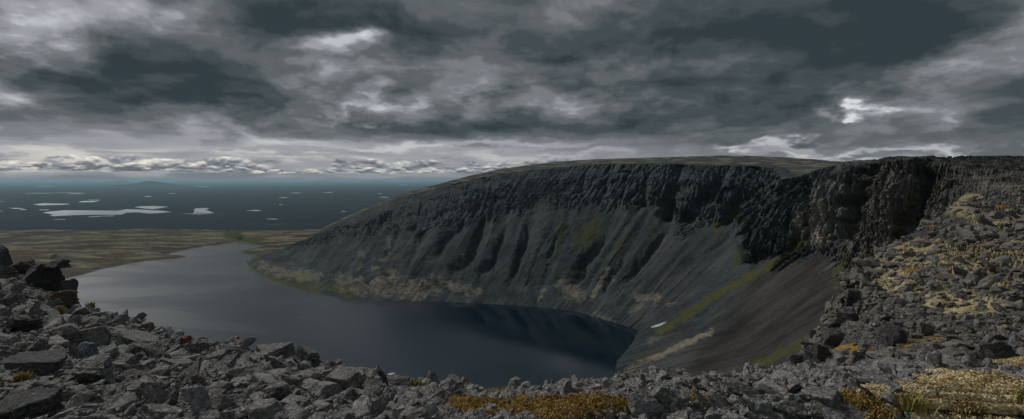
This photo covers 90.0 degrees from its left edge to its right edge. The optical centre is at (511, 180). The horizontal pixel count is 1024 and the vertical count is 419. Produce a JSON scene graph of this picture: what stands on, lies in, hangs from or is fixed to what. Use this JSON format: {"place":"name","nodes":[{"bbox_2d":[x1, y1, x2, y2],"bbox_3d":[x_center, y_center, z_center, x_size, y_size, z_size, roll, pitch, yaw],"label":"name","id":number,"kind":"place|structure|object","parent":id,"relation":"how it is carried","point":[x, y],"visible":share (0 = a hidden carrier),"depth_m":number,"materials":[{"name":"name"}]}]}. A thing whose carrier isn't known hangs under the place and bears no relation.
{"place":"outdoors","nodes":[
{"label":"outdoors","id":0,"kind":"place"},
{"bbox_2d":[0,181,37,182],"bbox_3d":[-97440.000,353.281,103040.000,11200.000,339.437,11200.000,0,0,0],"label":"distant hill","id":1,"kind":"structure","parent":0,"point":[21,182],"depth_m":100077.87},
{"bbox_2d":[38,181,100,182],"bbox_3d":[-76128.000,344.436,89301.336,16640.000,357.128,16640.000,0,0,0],"label":"distant hill","id":2,"kind":"structure","parent":0,"point":[72,182],"depth_m":86639.86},
{"bbox_2d":[44,209,167,215],"bbox_3d":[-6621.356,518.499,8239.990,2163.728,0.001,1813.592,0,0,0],"label":"distant lake","id":3,"kind":"structure","parent":0,"point":[80,212],"depth_m":8189.63,"materials":[{"name":"grey"}]},
{"bbox_2d":[89,181,195,187],"bbox_3d":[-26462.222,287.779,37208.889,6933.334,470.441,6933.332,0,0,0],"label":"distant hill","id":4,"kind":"structure","parent":0,"point":[150,184],"depth_m":35646.24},
{"bbox_2d":[137,206,163,208],"bbox_3d":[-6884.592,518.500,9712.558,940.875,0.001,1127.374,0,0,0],"label":"distant lake","id":5,"kind":"structure","parent":0,"point":[151,207],"depth_m":9683.23,"materials":[{"name":"grey"}]},
{"bbox_2d":[0,229,320,287],"bbox_3d":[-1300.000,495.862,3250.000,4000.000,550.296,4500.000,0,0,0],"label":"tundra","id":6,"kind":"structure","parent":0,"point":[86,251],"depth_m":1931.35,"materials":[{"name":"plant"}]},
{"bbox_2d":[194,208,212,212],"bbox_3d":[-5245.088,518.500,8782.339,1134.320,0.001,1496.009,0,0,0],"label":"distant lake","id":7,"kind":"structure","parent":0,"point":[200,210],"depth_m":8728.14,"materials":[{"name":"grey"}]},
{"bbox_2d":[0,181,446,230],"bbox_3d":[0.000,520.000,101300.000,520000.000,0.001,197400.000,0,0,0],"label":"distant plain","id":8,"kind":"structure","parent":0,"point":[304,206],"depth_m":11370.18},
{"bbox_2d":[197,181,289,182],"bbox_3d":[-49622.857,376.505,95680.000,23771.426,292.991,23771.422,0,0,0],"label":"distant hill","id":9,"kind":"structure","parent":0,"point":[244,182],"depth_m":90879.77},
{"bbox_2d":[290,181,348,182],"bbox_3d":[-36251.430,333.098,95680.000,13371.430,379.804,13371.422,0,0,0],"label":"distant hill","id":10,"kind":"structure","parent":0,"point":[319,182],"depth_m":93166.73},
{"bbox_2d":[65,242,636,388],"bbox_3d":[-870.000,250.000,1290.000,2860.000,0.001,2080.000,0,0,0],"label":"lake","id":11,"kind":"structure","parent":0,"point":[220,293],"depth_m":892.51,"materials":[{"name":"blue liquid"}]},
{"bbox_2d":[0,184,1023,418],"bbox_3d":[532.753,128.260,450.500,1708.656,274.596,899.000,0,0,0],"label":"rocky ground","id":12,"kind":"structure","parent":0,"point":[961,250],"depth_m":36.47,"materials":[{"name":"stone"}]},
{"bbox_2d":[0,245,12,265],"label":"rock","id":13,"kind":"object","parent":12,"relation":"on","point":[5,258],"visible":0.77,"depth_m":27.03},
{"bbox_2d":[0,372,12,382],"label":"rock","id":14,"kind":"object","parent":12,"relation":"on","point":[7,377],"visible":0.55,"depth_m":6.06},
{"bbox_2d":[0,265,19,277],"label":"rock","id":15,"kind":"object","parent":12,"relation":"on","point":[9,271],"visible":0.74,"depth_m":24.94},
{"bbox_2d":[1,369,33,384],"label":"grass tuft","id":16,"kind":"object","parent":12,"relation":"on","point":[24,376],"visible":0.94,"depth_m":5.93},
{"bbox_2d":[10,259,36,273],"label":"rock","id":17,"kind":"object","parent":12,"relation":"on","point":[22,267],"visible":0.59,"depth_m":26.05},
{"bbox_2d":[7,380,39,387],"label":"rock","id":18,"kind":"object","parent":12,"relation":"on","point":[32,383],"visible":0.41,"depth_m":5.79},
{"bbox_2d":[4,315,43,331],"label":"rock","id":19,"kind":"object","parent":12,"relation":"on","point":[26,323],"visible":0.96,"depth_m":10.11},
{"bbox_2d":[15,384,32,389],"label":"rock","id":20,"kind":"object","parent":12,"relation":"on","point":[26,386],"visible":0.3,"depth_m":5.63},
{"bbox_2d":[0,387,64,418],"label":"rock","id":21,"kind":"object","parent":12,"relation":"on","point":[32,403],"visible":0.94,"depth_m":4.73,"materials":[{"name":"stone"}]},
{"bbox_2d":[0,349,68,375],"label":"rock","id":22,"kind":"object","parent":12,"relation":"on","point":[42,363],"visible":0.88,"depth_m":6.77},
{"bbox_2d":[20,264,64,291],"bbox_3d":[-24.027,4.953,25.232,2.696,1.650,2.000,0,0,0],"label":"rock","id":23,"kind":"object","parent":12,"relation":"on","point":[40,276],"visible":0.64,"depth_m":25.34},
{"bbox_2d":[43,259,70,268],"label":"rock","id":24,"kind":"object","parent":23,"relation":"on","point":[58,264],"visible":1,"depth_m":25.14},
{"bbox_2d":[48,290,79,306],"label":"rock","id":25,"kind":"object","parent":12,"relation":"on","point":[68,297],"visible":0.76,"depth_m":20.12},
{"bbox_2d":[51,407,78,418],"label":"rock","id":26,"kind":"object","parent":12,"relation":"on","point":[63,413],"visible":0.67,"depth_m":4.09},
{"bbox_2d":[58,278,78,291],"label":"rock","id":27,"kind":"object","parent":12,"relation":"on","point":[70,284],"visible":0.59,"depth_m":24.46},
{"bbox_2d":[61,389,100,401],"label":"rock","id":28,"kind":"object","parent":12,"relation":"on","point":[68,395],"visible":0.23,"depth_m":5.22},
{"bbox_2d":[75,342,99,358],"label":"rock","id":29,"kind":"object","parent":12,"relation":"on","point":[86,350],"visible":0.84,"depth_m":8.43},
{"bbox_2d":[69,326,110,345],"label":"rock","id":30,"kind":"object","parent":12,"relation":"on","point":[98,336],"visible":0.61,"depth_m":10.38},
{"bbox_2d":[70,353,115,383],"bbox_3d":[-5.428,2.479,6.705,0.591,0.394,0.389,0,0,17],"label":"rock","id":31,"kind":"object","parent":12,"relation":"on","point":[95,368],"visible":0.91,"depth_m":6.60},
{"bbox_2d":[88,389,103,401],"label":"rock","id":32,"kind":"object","parent":12,"relation":"on","point":[97,396],"visible":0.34,"depth_m":5.26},
{"bbox_2d":[91,407,115,418],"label":"rock","id":33,"kind":"object","parent":12,"relation":"on","point":[111,411],"visible":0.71,"depth_m":4.07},
{"bbox_2d":[98,343,120,358],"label":"rock","id":34,"kind":"object","parent":12,"relation":"on","point":[112,350],"visible":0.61,"depth_m":9.84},
{"bbox_2d":[97,414,124,418],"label":"rock","id":35,"kind":"object","parent":12,"relation":"on","point":[111,416],"visible":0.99,"depth_m":4.01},
{"bbox_2d":[107,330,125,346],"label":"rock","id":36,"kind":"object","parent":12,"relation":"on","point":[115,337],"visible":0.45,"depth_m":10.58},
{"bbox_2d":[123,403,136,416],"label":"rock","id":37,"kind":"object","parent":12,"relation":"on","point":[130,409],"visible":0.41,"depth_m":4.15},
{"bbox_2d":[117,353,142,362],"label":"rock","id":38,"kind":"object","parent":12,"relation":"on","point":[124,356],"visible":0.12,"depth_m":9.04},
{"bbox_2d":[109,327,158,344],"bbox_3d":[-8.141,3.396,11.033,0.973,0.601,0.771,0,0,0],"label":"rock","id":39,"kind":"object","parent":12,"relation":"on","point":[132,335],"visible":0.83,"depth_m":10.89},
{"bbox_2d":[136,371,155,378],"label":"rock","id":40,"kind":"object","parent":12,"relation":"on","point":[139,375],"visible":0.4,"depth_m":7.09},
{"bbox_2d":[124,380,172,388],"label":"rock","id":41,"kind":"object","parent":12,"relation":"on","point":[165,384],"visible":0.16,"depth_m":6.02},
{"bbox_2d":[138,360,159,369],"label":"rock","id":42,"kind":"object","parent":12,"relation":"on","point":[151,364],"visible":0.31,"depth_m":8.22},
{"bbox_2d":[141,382,168,403],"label":"rock","id":43,"kind":"object","parent":12,"relation":"on","point":[157,391],"visible":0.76,"depth_m":5.06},
{"bbox_2d":[135,404,183,418],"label":"rock","id":44,"kind":"object","parent":12,"relation":"on","point":[154,411],"visible":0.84,"depth_m":4.13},
{"bbox_2d":[159,358,176,365],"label":"rock","id":45,"kind":"object","parent":12,"relation":"on","point":[168,361],"visible":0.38,"depth_m":9.55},
{"bbox_2d":[166,382,180,405],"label":"rock","id":46,"kind":"object","parent":12,"relation":"on","point":[172,400],"visible":0.98,"depth_m":5.25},
{"bbox_2d":[169,348,190,356],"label":"rock","id":47,"kind":"object","parent":12,"relation":"on","point":[184,352],"visible":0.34,"depth_m":10.35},
{"bbox_2d":[174,359,193,365],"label":"rock","id":48,"kind":"object","parent":12,"relation":"on","point":[187,362],"visible":0.24,"depth_m":9.73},
{"bbox_2d":[180,335,191,343],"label":"rock","id":49,"kind":"object","parent":12,"relation":"on","point":[185,339],"visible":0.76,"depth_m":12.42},
{"bbox_2d":[178,356,202,382],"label":"rock","id":50,"kind":"object","parent":12,"relation":"on","point":[191,371],"visible":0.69,"depth_m":7.79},
{"bbox_2d":[181,385,209,415],"bbox_3d":[-2.562,1.778,4.149,0.200,0.208,0.176,0,0,26],"label":"rock","id":51,"kind":"object","parent":12,"relation":"on","point":[197,397],"visible":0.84,"depth_m":4.13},
{"bbox_2d":[200,409,220,418],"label":"rock","id":52,"kind":"object","parent":12,"relation":"on","point":[208,414],"visible":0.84,"depth_m":4.03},
{"bbox_2d":[204,359,219,367],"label":"rock","id":53,"kind":"object","parent":12,"relation":"on","point":[213,363],"visible":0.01,"depth_m":9.31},
{"bbox_2d":[202,348,226,361],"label":"rock","id":54,"kind":"object","parent":12,"relation":"on","point":[220,354],"visible":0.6,"depth_m":10.29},
{"bbox_2d":[194,411,234,418],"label":"rock","id":55,"kind":"object","parent":12,"relation":"on","point":[227,414],"visible":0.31,"depth_m":4.04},
{"bbox_2d":[206,395,235,410],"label":"rock","id":56,"kind":"object","parent":12,"relation":"on","point":[217,402],"visible":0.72,"depth_m":4.18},
{"bbox_2d":[217,380,234,390],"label":"rock","id":57,"kind":"object","parent":12,"relation":"on","point":[227,385],"visible":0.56,"depth_m":7.43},
{"bbox_2d":[228,406,247,418],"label":"rock","id":58,"kind":"object","parent":12,"relation":"on","point":[238,414],"visible":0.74,"depth_m":4.09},
{"bbox_2d":[233,374,250,387],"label":"rock","id":59,"kind":"object","parent":12,"relation":"on","point":[247,378],"visible":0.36,"depth_m":7.82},
{"bbox_2d":[225,363,263,378],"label":"rock","id":60,"kind":"object","parent":12,"relation":"on","point":[234,372],"visible":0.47,"depth_m":8.24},
{"bbox_2d":[248,392,265,400],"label":"rock","id":61,"kind":"object","parent":12,"relation":"on","point":[253,396],"visible":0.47,"depth_m":6.20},
{"bbox_2d":[247,398,282,418],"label":"rock","id":62,"kind":"object","parent":12,"relation":"on","point":[270,408],"visible":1,"depth_m":4.12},
{"bbox_2d":[254,342,296,358],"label":"rock","id":63,"kind":"object","parent":12,"relation":"on","point":[284,349],"visible":0.66,"depth_m":15.20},
{"bbox_2d":[265,355,290,369],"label":"rock","id":64,"kind":"object","parent":12,"relation":"on","point":[268,364],"visible":0.03,"depth_m":9.99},
{"bbox_2d":[270,357,297,371],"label":"rock","id":65,"kind":"object","parent":12,"relation":"on","point":[276,364],"visible":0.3,"depth_m":8.96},
{"bbox_2d":[291,374,319,390],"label":"rock","id":66,"kind":"object","parent":12,"relation":"on","point":[306,384],"visible":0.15,"depth_m":8.11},
{"bbox_2d":[293,345,320,364],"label":"rock","id":67,"kind":"object","parent":12,"relation":"on","point":[304,352],"visible":0.69,"depth_m":10.71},
{"bbox_2d":[308,381,342,398],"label":"rock","id":68,"kind":"object","parent":12,"relation":"on","point":[317,389],"visible":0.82,"depth_m":6.66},
{"bbox_2d":[328,385,358,403],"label":"rock","id":69,"kind":"object","parent":12,"relation":"on","point":[350,393],"visible":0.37,"depth_m":6.42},
{"bbox_2d":[336,396,351,406],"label":"rock","id":70,"kind":"object","parent":12,"relation":"on","point":[340,401],"visible":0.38,"depth_m":6.26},
{"bbox_2d":[325,366,366,389],"bbox_3d":[-2.608,3.140,8.141,0.587,0.337,0.472,0,0,30],"label":"rock","id":71,"kind":"object","parent":12,"relation":"on","point":[344,377],"visible":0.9,"depth_m":8.00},
{"bbox_2d":[339,410,354,418],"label":"rock","id":72,"kind":"object","parent":12,"relation":"on","point":[349,415],"visible":0.91,"depth_m":4.07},
{"bbox_2d":[353,396,372,418],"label":"rock","id":73,"kind":"object","parent":12,"relation":"on","point":[360,405],"visible":0.81,"depth_m":4.18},
{"bbox_2d":[375,411,387,418],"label":"rock","id":74,"kind":"object","parent":12,"relation":"on","point":[383,415],"visible":1,"depth_m":4.07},
{"bbox_2d":[387,376,409,386],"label":"rock","id":75,"kind":"object","parent":12,"relation":"on","point":[402,380],"visible":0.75,"depth_m":9.19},
{"bbox_2d":[396,394,410,406],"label":"rock","id":76,"kind":"object","parent":12,"relation":"on","point":[402,398],"visible":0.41,"depth_m":6.60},
{"bbox_2d":[404,407,417,418],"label":"rock","id":77,"kind":"object","parent":12,"relation":"on","point":[409,413],"visible":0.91,"depth_m":4.08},
{"bbox_2d":[409,377,425,386],"bbox_3d":[-1.757,3.650,9.196,0.436,0.192,0.319,0,0,-23],"label":"grass tuft","id":78,"kind":"object","parent":12,"relation":"on","point":[416,382],"visible":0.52,"depth_m":9.19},
{"bbox_2d":[401,405,438,418],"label":"rock","id":79,"kind":"object","parent":12,"relation":"on","point":[427,412],"visible":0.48,"depth_m":4.15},
{"bbox_2d":[416,397,430,405],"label":"rock","id":80,"kind":"object","parent":12,"relation":"on","point":[423,401],"visible":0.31,"depth_m":5.84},
{"bbox_2d":[426,388,446,403],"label":"rock","id":81,"kind":"object","parent":12,"relation":"on","point":[439,393],"visible":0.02,"depth_m":6.65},
{"bbox_2d":[0,185,1023,418],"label":"rubble","id":82,"kind":"object","parent":12,"relation":"on","point":[59,331],"visible":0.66,"depth_m":9.71,"materials":[{"name":"stone"}]},
{"bbox_2d":[102,384,126,410],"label":"rock","id":83,"kind":"object","parent":82,"relation":"on","point":[121,391],"visible":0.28,"depth_m":4.40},
{"bbox_2d":[280,394,312,407],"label":"rock","id":84,"kind":"object","parent":82,"relation":"on","point":[301,401],"visible":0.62,"depth_m":5.20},
{"bbox_2d":[856,359,892,382],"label":"rock","id":85,"kind":"object","parent":82,"relation":"on","point":[867,368],"visible":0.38,"depth_m":4.35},
{"bbox_2d":[601,377,609,388],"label":"rock","id":86,"kind":"object","parent":12,"relation":"on","point":[605,382],"visible":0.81,"depth_m":5.63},
{"bbox_2d":[609,380,623,389],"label":"rock","id":87,"kind":"object","parent":12,"relation":"on","point":[617,385],"visible":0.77,"depth_m":5.31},
{"bbox_2d":[626,391,663,416],"bbox_3d":[1.037,1.798,4.008,0.306,0.295,0.219,0,0,-18],"label":"rock","id":88,"kind":"object","parent":12,"relation":"on","point":[643,402],"visible":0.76,"depth_m":3.95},
{"bbox_2d":[650,385,670,400],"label":"rock","id":89,"kind":"object","parent":12,"relation":"on","point":[657,391],"visible":0.95,"depth_m":4.01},
{"bbox_2d":[660,388,689,410],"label":"rock","id":90,"kind":"object","parent":12,"relation":"on","point":[675,399],"visible":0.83,"depth_m":3.98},
{"bbox_2d":[665,409,689,418],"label":"rock","id":91,"kind":"object","parent":12,"relation":"on","point":[682,414],"visible":0.87,"depth_m":3.80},
{"bbox_2d":[692,384,704,402],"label":"rock","id":92,"kind":"object","parent":12,"relation":"on","point":[697,394],"visible":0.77,"depth_m":4.04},
{"bbox_2d":[705,409,723,418],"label":"rock","id":93,"kind":"object","parent":12,"relation":"on","point":[716,414],"visible":0.77,"depth_m":3.85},
{"bbox_2d":[706,392,731,411],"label":"rock","id":94,"kind":"object","parent":12,"relation":"on","point":[716,401],"visible":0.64,"depth_m":3.98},
{"bbox_2d":[717,408,747,418],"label":"rock","id":95,"kind":"object","parent":12,"relation":"on","point":[727,415],"visible":0.6,"depth_m":3.84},
{"bbox_2d":[445,338,1023,418],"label":"heath","id":96,"kind":"object","parent":12,"relation":"on","point":[616,401],"visible":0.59,"depth_m":4.10,"materials":[{"name":"plant"}]},
{"bbox_2d":[739,396,756,413],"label":"rock","id":97,"kind":"object","parent":12,"relation":"on","point":[745,400],"visible":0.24,"depth_m":3.98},
{"bbox_2d":[726,380,770,402],"bbox_3d":[1.922,1.721,4.137,0.359,0.164,0.175,0,0,28],"label":"rock","id":98,"kind":"object","parent":12,"relation":"on","point":[737,388],"visible":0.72,"depth_m":4.13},
{"bbox_2d":[770,372,791,383],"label":"rock","id":99,"kind":"object","parent":12,"relation":"on","point":[776,374],"visible":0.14,"depth_m":4.88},
{"bbox_2d":[771,399,791,418],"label":"rock","id":100,"kind":"object","parent":12,"relation":"on","point":[782,407],"visible":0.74,"depth_m":3.98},
{"bbox_2d":[786,383,801,393],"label":"rock","id":101,"kind":"object","parent":12,"relation":"on","point":[793,388],"visible":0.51,"depth_m":4.46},
{"bbox_2d":[790,353,804,365],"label":"rock","id":102,"kind":"object","parent":12,"relation":"on","point":[795,359],"visible":0.65,"depth_m":15.05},
{"bbox_2d":[802,344,830,363],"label":"rock","id":103,"kind":"object","parent":12,"relation":"on","point":[818,353],"visible":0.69,"depth_m":14.01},
{"bbox_2d":[797,386,842,409],"bbox_3d":[2.525,1.784,4.167,0.337,0.168,0.334,0,0,36],"label":"rock","id":104,"kind":"object","parent":12,"relation":"on","point":[829,397],"visible":0.75,"depth_m":4.09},
{"bbox_2d":[824,328,844,346],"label":"rock","id":105,"kind":"object","parent":12,"relation":"on","point":[833,337],"visible":0.98,"depth_m":15.92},
{"bbox_2d":[816,364,853,375],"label":"rock","id":106,"kind":"object","parent":12,"relation":"on","point":[823,368],"visible":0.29,"depth_m":5.40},
{"bbox_2d":[804,400,874,418],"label":"rock","id":107,"kind":"object","parent":12,"relation":"on","point":[818,409],"visible":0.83,"depth_m":3.97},
{"bbox_2d":[836,311,858,323],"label":"rock","id":108,"kind":"object","parent":12,"relation":"on","point":[842,317],"visible":0.76,"depth_m":19.05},
{"bbox_2d":[845,288,861,306],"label":"rock","id":109,"kind":"object","parent":12,"relation":"on","point":[853,296],"visible":0.78,"depth_m":30.59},
{"bbox_2d":[847,368,861,375],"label":"rock","id":110,"kind":"object","parent":12,"relation":"on","point":[857,372],"visible":0.04,"depth_m":5.09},
{"bbox_2d":[846,346,868,363],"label":"rock","id":111,"kind":"object","parent":12,"relation":"on","point":[856,356],"visible":0.49,"depth_m":11.21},
{"bbox_2d":[850,378,870,387],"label":"rock","id":112,"kind":"object","parent":12,"relation":"on","point":[855,382],"visible":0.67,"depth_m":4.32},
{"bbox_2d":[858,385,875,398],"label":"rock","id":113,"kind":"object","parent":12,"relation":"on","point":[864,389],"visible":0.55,"depth_m":4.08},
{"bbox_2d":[866,351,877,359],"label":"rock","id":114,"kind":"object","parent":12,"relation":"on","point":[872,354],"visible":0.09,"depth_m":11.52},
{"bbox_2d":[874,372,902,393],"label":"rock","id":115,"kind":"object","parent":12,"relation":"on","point":[885,381],"visible":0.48,"depth_m":4.14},
{"bbox_2d":[877,325,906,347],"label":"rock","id":116,"kind":"object","parent":12,"relation":"on","point":[890,335],"visible":0.91,"depth_m":13.45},
{"bbox_2d":[895,365,917,376],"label":"rock","id":117,"kind":"object","parent":12,"relation":"on","point":[905,372],"visible":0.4,"depth_m":4.81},
{"bbox_2d":[901,346,918,355],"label":"rock","id":118,"kind":"object","parent":12,"relation":"on","point":[906,349],"visible":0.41,"depth_m":12.34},
{"bbox_2d":[888,388,942,416],"bbox_3d":[3.018,1.665,3.864,0.294,0.120,0.335,0,0,0],"label":"grass tuft","id":119,"kind":"object","parent":12,"relation":"on","point":[921,404],"visible":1,"depth_m":3.84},
{"bbox_2d":[917,322,935,335],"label":"rock","id":120,"kind":"object","parent":12,"relation":"on","point":[925,329],"visible":0.91,"depth_m":14.64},
{"bbox_2d":[856,355,1023,418],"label":"reindeer lichen","id":121,"kind":"object","parent":12,"relation":"on","point":[963,389],"visible":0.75,"depth_m":4.07},
{"bbox_2d":[942,354,969,369],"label":"rock","id":122,"kind":"object","parent":12,"relation":"on","point":[947,359],"visible":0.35,"depth_m":8.96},
{"bbox_2d":[979,342,1019,359],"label":"rock","id":123,"kind":"object","parent":12,"relation":"on","point":[997,350],"visible":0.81,"depth_m":9.51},
{"bbox_2d":[1010,385,1023,402],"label":"grass tuft","id":124,"kind":"object","parent":12,"relation":"on","point":[1020,398],"visible":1,"depth_m":3.99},
{"bbox_2d":[0,0,1023,180],"label":"sky","id":125,"kind":"structure","parent":0,"point":[91,90],"materials":[{"name":"grey"}]},
{"bbox_2d":[245,155,1023,376],"bbox_3d":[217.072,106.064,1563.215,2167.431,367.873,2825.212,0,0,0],"label":"mountain","id":126,"kind":"structure","parent":0,"point":[718,264],"depth_m":1048.28,"materials":[{"name":"stone"}]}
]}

